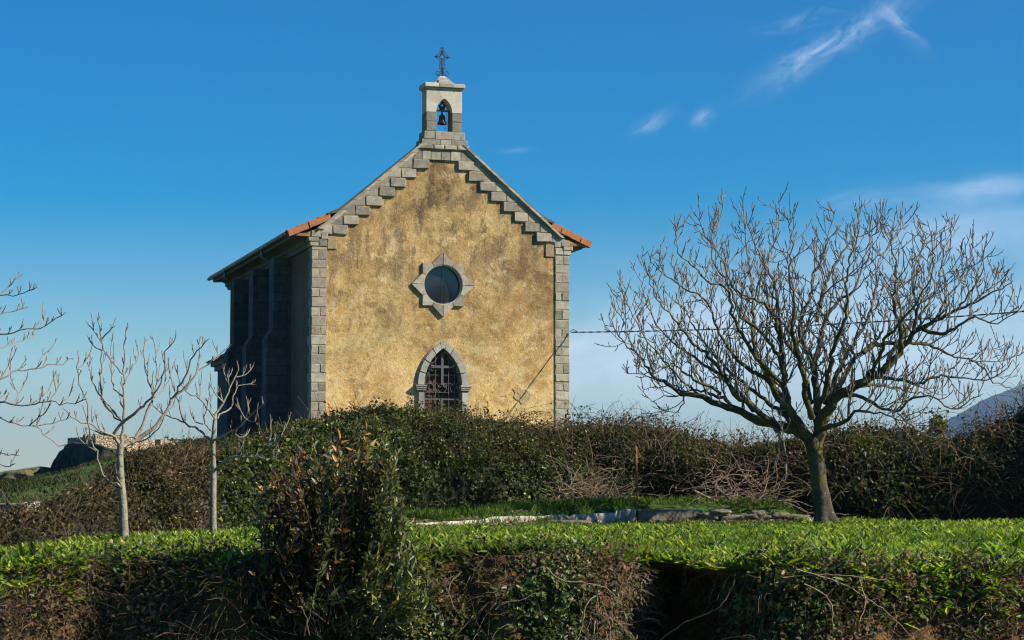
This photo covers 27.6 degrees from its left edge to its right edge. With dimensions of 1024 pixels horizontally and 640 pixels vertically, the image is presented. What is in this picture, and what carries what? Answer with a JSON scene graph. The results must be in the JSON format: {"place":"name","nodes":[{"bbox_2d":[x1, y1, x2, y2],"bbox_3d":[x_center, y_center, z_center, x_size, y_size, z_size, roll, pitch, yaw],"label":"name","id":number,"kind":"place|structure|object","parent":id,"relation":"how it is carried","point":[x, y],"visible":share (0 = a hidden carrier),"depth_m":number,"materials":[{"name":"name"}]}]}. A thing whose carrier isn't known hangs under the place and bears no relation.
{"place":"outdoors","nodes":[
{"label":"outdoors","id":0,"kind":"place"},
{"bbox_2d":[0,433,259,506],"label":"rough grass","id":1,"kind":"structure","parent":0,"point":[4,483],"depth_m":46.04,"materials":[{"name":"green plant"}]},
{"bbox_2d":[0,428,1012,545],"bbox_3d":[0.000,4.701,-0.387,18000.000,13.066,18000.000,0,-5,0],"label":"ground","id":2,"kind":"structure","parent":0,"point":[704,508],"depth_m":32.38,"materials":[{"name":"soil"}]},
{"bbox_2d":[0,502,39,516],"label":"stone wall","id":3,"kind":"structure","parent":2,"relation":"on","point":[6,508],"depth_m":32.06,"materials":[{"name":"grey stone"}]},
{"bbox_2d":[0,466,50,478],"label":"rock outcrop","id":4,"kind":"object","parent":2,"relation":"on","point":[21,473],"visible":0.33,"depth_m":56.44,"materials":[{"name":"stone"}]},
{"bbox_2d":[0,272,86,466],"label":"spreading tree","id":5,"kind":"object","parent":2,"relation":"on","point":[10,373],"visible":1,"depth_m":18.98,"materials":[{"name":"grey plant"}]},
{"bbox_2d":[50,443,128,471],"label":"rock crag","id":6,"kind":"structure","parent":2,"relation":"on","point":[71,455],"depth_m":55.43,"materials":[{"name":"grey stone"}]},
{"bbox_2d":[0,429,241,546],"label":"bramble hedge","id":7,"kind":"object","parent":2,"relation":"on","point":[163,485],"visible":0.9,"depth_m":22.80,"materials":[{"name":"brown plant"}]},
{"bbox_2d":[67,434,192,451],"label":"ruined wall","id":8,"kind":"structure","parent":2,"relation":"on","point":[105,441],"depth_m":58.19,"materials":[{"name":"beige stone"}]},
{"bbox_2d":[63,311,230,536],"bbox_3d":[-3.679,1.101,21.052,1.583,2.428,1.058,0,-5,0],"label":"young tree","id":9,"kind":"object","parent":2,"relation":"on","point":[120,484],"visible":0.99,"depth_m":21.02,"materials":[{"name":"grey plant"}]},
{"bbox_2d":[152,358,291,531],"bbox_3d":[-3.225,1.440,22.959,1.653,2.102,0.803,0,-5,0],"label":"young tree","id":10,"kind":"object","parent":2,"relation":"on","point":[213,492],"visible":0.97,"depth_m":22.91,"materials":[{"name":"grey plant"}]},
{"bbox_2d":[206,390,581,528],"bbox_3d":[-1.881,2.167,32.172,3.515,2.335,15.360,-2,-5,23],"label":"ivy mound","id":11,"kind":"object","parent":2,"relation":"on","point":[456,458],"visible":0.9,"depth_m":32.42,"materials":[{"name":"green plant"}]},
{"bbox_2d":[205,47,591,436],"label":"chapel","id":12,"kind":"structure","parent":2,"relation":"on","point":[433,262],"depth_m":68.63,"materials":[{"name":"paint"}]},
{"bbox_2d":[422,351,457,412],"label":"door","id":13,"kind":"structure","parent":12,"relation":"in","point":[430,378],"depth_m":68.46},
{"bbox_2d":[411,253,473,316],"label":"round window","id":14,"kind":"structure","parent":12,"relation":"in","point":[442,284],"depth_m":68.45,"materials":[{"name":"grey stone"}]},
{"bbox_2d":[436,101,449,128],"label":"bell","id":15,"kind":"object","parent":12,"relation":"hanging from","point":[441,121],"visible":1,"depth_m":69.05,"materials":[{"name":"brown metal"}]},
{"bbox_2d":[570,311,1023,332],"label":"power cable","id":16,"kind":"object","parent":12,"relation":"attached to","point":[783,326],"visible":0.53,"depth_m":63.81,"materials":[{"name":"black metal"}]},
{"bbox_2d":[12,517,931,548],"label":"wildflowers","id":17,"kind":"object","parent":2,"relation":"on","point":[222,530],"visible":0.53,"depth_m":20.03,"materials":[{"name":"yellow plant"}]},
{"bbox_2d":[0,552,1023,639],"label":"earth bank","id":18,"kind":"structure","parent":2,"relation":"on","point":[683,613],"depth_m":13.20,"materials":[{"name":"brown soil"}]},
{"bbox_2d":[91,516,339,639],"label":"dead brambles","id":19,"kind":"object","parent":18,"relation":"on","point":[221,608],"visible":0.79,"depth_m":12.99,"materials":[{"name":"brown plant"}]},
{"bbox_2d":[249,420,439,637],"bbox_3d":[-1.061,1.300,13.026,1.242,1.349,0.882,0,-5,0],"label":"laurel shrub","id":20,"kind":"object","parent":18,"relation":"on","point":[332,562],"visible":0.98,"depth_m":12.86,"materials":[{"name":"green plant"}]},
{"bbox_2d":[0,530,1023,639],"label":"bank bramble","id":21,"kind":"object","parent":18,"relation":"on","point":[621,564],"visible":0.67,"depth_m":13.08,"materials":[{"name":"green plant"}]},
{"bbox_2d":[0,533,1023,639],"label":"bank ivy","id":22,"kind":"object","parent":18,"relation":"on","point":[527,590],"visible":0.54,"depth_m":13.06,"materials":[{"name":"green plant"}]},
{"bbox_2d":[0,507,1023,639],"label":"bank stems","id":23,"kind":"object","parent":18,"relation":"on","point":[478,579],"visible":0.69,"depth_m":13.11,"materials":[{"name":"plant"}]},
{"bbox_2d":[0,531,1023,639],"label":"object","id":24,"kind":"object","parent":18,"relation":"on","point":[660,597],"visible":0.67,"depth_m":13.12,"materials":[{"name":"plant"}]},
{"bbox_2d":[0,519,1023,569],"bbox_3d":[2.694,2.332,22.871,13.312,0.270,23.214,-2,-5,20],"label":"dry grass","id":25,"kind":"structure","parent":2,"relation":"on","point":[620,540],"depth_m":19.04,"materials":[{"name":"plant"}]},
{"bbox_2d":[0,515,1023,631],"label":"grass","id":26,"kind":"structure","parent":2,"relation":"on","point":[492,545],"depth_m":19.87,"materials":[{"name":"green plant"}]},
{"bbox_2d":[416,509,635,524],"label":"wall","id":27,"kind":"structure","parent":2,"relation":"on","point":[621,515],"depth_m":31.38,"materials":[{"name":"grey stone"}]},
{"bbox_2d":[549,520,592,524],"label":"stone slab","id":28,"kind":"structure","parent":2,"relation":"on","point":[580,521],"depth_m":30.61,"materials":[{"name":"grey stone"}]},
{"bbox_2d":[505,446,658,501],"bbox_3d":[1.364,2.790,33.462,2.422,1.519,2.185,4,-6,-40],"label":"brush pile","id":29,"kind":"object","parent":2,"relation":"on","point":[585,490],"visible":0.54,"depth_m":33.19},
{"bbox_2d":[402,493,807,524],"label":"tufted grass","id":30,"kind":"structure","parent":2,"relation":"on","point":[442,514],"depth_m":31.57,"materials":[{"name":"green plant"}]},
{"bbox_2d":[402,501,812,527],"bbox_3d":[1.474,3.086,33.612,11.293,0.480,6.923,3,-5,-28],"label":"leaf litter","id":31,"kind":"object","parent":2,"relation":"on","point":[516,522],"visible":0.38,"depth_m":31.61,"materials":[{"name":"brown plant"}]},
{"bbox_2d":[635,447,638,500],"bbox_3d":[1.969,2.542,32.901,0.064,1.084,0.052,2,-5,-27],"label":"rusty post","id":32,"kind":"object","parent":2,"relation":"on","point":[636,469],"visible":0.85,"depth_m":32.90,"materials":[{"name":"metal"}]},
{"bbox_2d":[637,509,702,521],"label":"kerb block","id":33,"kind":"structure","parent":2,"relation":"on","point":[650,515],"depth_m":32.15,"materials":[{"name":"stone"}]},
{"bbox_2d":[536,393,851,517],"bbox_3d":[3.133,2.571,36.285,5.882,2.644,6.479,0,-5,0],"label":"bramble thicket","id":34,"kind":"object","parent":2,"relation":"on","point":[669,460],"visible":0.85,"depth_m":35.33,"materials":[{"name":"brown plant"}]},
{"bbox_2d":[468,402,720,442],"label":"bramble canes","id":35,"kind":"object","parent":34,"relation":"on","point":[630,421],"visible":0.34,"depth_m":37.09,"materials":[{"name":"brown plant"}]},
{"bbox_2d":[697,512,718,520],"bbox_3d":[3.026,3.054,32.169,0.339,0.169,0.296,0,-5,0],"label":"loose stone","id":36,"kind":"object","parent":2,"relation":"on","point":[706,516],"visible":0.7,"depth_m":32.06,"materials":[{"name":"grey stone"}]},
{"bbox_2d":[718,514,739,520],"bbox_3d":[3.362,3.071,32.143,0.433,0.142,0.298,0,-5,0],"label":"loose stone","id":37,"kind":"object","parent":2,"relation":"on","point":[731,517],"visible":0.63,"depth_m":32.03,"materials":[{"name":"grey stone"}]},
{"bbox_2d":[709,509,731,516],"bbox_3d":[3.225,2.978,32.151,0.361,0.120,0.287,0,-5,0],"label":"loose stone","id":38,"kind":"object","parent":37,"relation":"on","point":[721,512],"visible":1,"depth_m":32.06,"materials":[{"name":"grey stone"}]},
{"bbox_2d":[737,513,757,520],"bbox_3d":[3.615,3.043,32.147,0.402,0.139,0.308,0,-5,0],"label":"loose stone","id":39,"kind":"object","parent":2,"relation":"on","point":[746,516],"visible":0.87,"depth_m":32.03,"materials":[{"name":"grey stone"}]},
{"bbox_2d":[679,451,832,517],"bbox_3d":[3.773,2.648,32.976,2.519,1.327,2.409,-2,-5,26],"label":"brush pile","id":40,"kind":"object","parent":2,"relation":"on","point":[723,492],"visible":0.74,"depth_m":32.97,"materials":[{"name":"brown plant"}]},
{"bbox_2d":[750,510,765,515],"bbox_3d":[3.798,2.987,32.175,0.260,0.108,0.288,0,-5,0],"label":"loose stone","id":41,"kind":"object","parent":2,"relation":"on","point":[759,512],"visible":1,"depth_m":32.05,"materials":[{"name":"grey stone"}]},
{"bbox_2d":[754,515,779,520],"bbox_3d":[3.952,3.070,32.166,0.487,0.142,0.272,0,-5,0],"label":"loose stone","id":42,"kind":"object","parent":2,"relation":"on","point":[765,517],"visible":0.51,"depth_m":32.05,"materials":[{"name":"grey stone"}]},
{"bbox_2d":[770,512,788,518],"bbox_3d":[4.131,3.017,32.155,0.310,0.103,0.321,0,-5,0],"label":"loose stone","id":43,"kind":"object","parent":42,"relation":"on","point":[776,515],"visible":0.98,"depth_m":32.04,"materials":[{"name":"grey stone"}]},
{"bbox_2d":[785,514,798,519],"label":"loose stone","id":44,"kind":"object","parent":2,"relation":"on","point":[790,516],"visible":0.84,"depth_m":32.02,"materials":[{"name":"grey stone"}]},
{"bbox_2d":[793,514,810,521],"bbox_3d":[4.439,3.070,32.143,0.373,0.149,0.315,0,-5,0],"label":"loose stone","id":45,"kind":"object","parent":2,"relation":"on","point":[800,515],"visible":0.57,"depth_m":32.05,"materials":[{"name":"grey stone"}]},
{"bbox_2d":[595,181,1023,523],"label":"fig tree","id":46,"kind":"object","parent":2,"relation":"on","point":[834,392],"visible":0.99,"depth_m":30.82,"materials":[{"name":"brown plant"}]},
{"bbox_2d":[794,380,1023,520],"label":"overgrown hedge","id":47,"kind":"object","parent":2,"relation":"on","point":[881,473],"visible":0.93,"depth_m":33.62,"materials":[{"name":"green plant"}]},
{"bbox_2d":[829,400,1021,442],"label":"bramble canes","id":48,"kind":"object","parent":47,"relation":"on","point":[870,430],"visible":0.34,"depth_m":34.96,"materials":[{"name":"brown plant"}]},
{"bbox_2d":[924,407,948,445],"bbox_3d":[7.174,2.162,35.121,0.466,1.394,0.449,0,-5,0],"label":"shrub","id":49,"kind":"object","parent":47,"relation":"on","point":[939,421],"visible":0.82,"depth_m":35.07,"materials":[{"name":"green plant"}]},
{"bbox_2d":[0,0,1023,471],"label":"sky","id":50,"kind":"structure","parent":0,"point":[148,147],"materials":[{"name":"blue"}]},
{"bbox_2d":[932,384,1023,438],"bbox_3d":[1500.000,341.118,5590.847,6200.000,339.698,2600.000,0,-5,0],"label":"mountain","id":51,"kind":"structure","parent":0,"point":[1000,398],"depth_m":4985.78,"materials":[{"name":"grey stone"}]}
]}

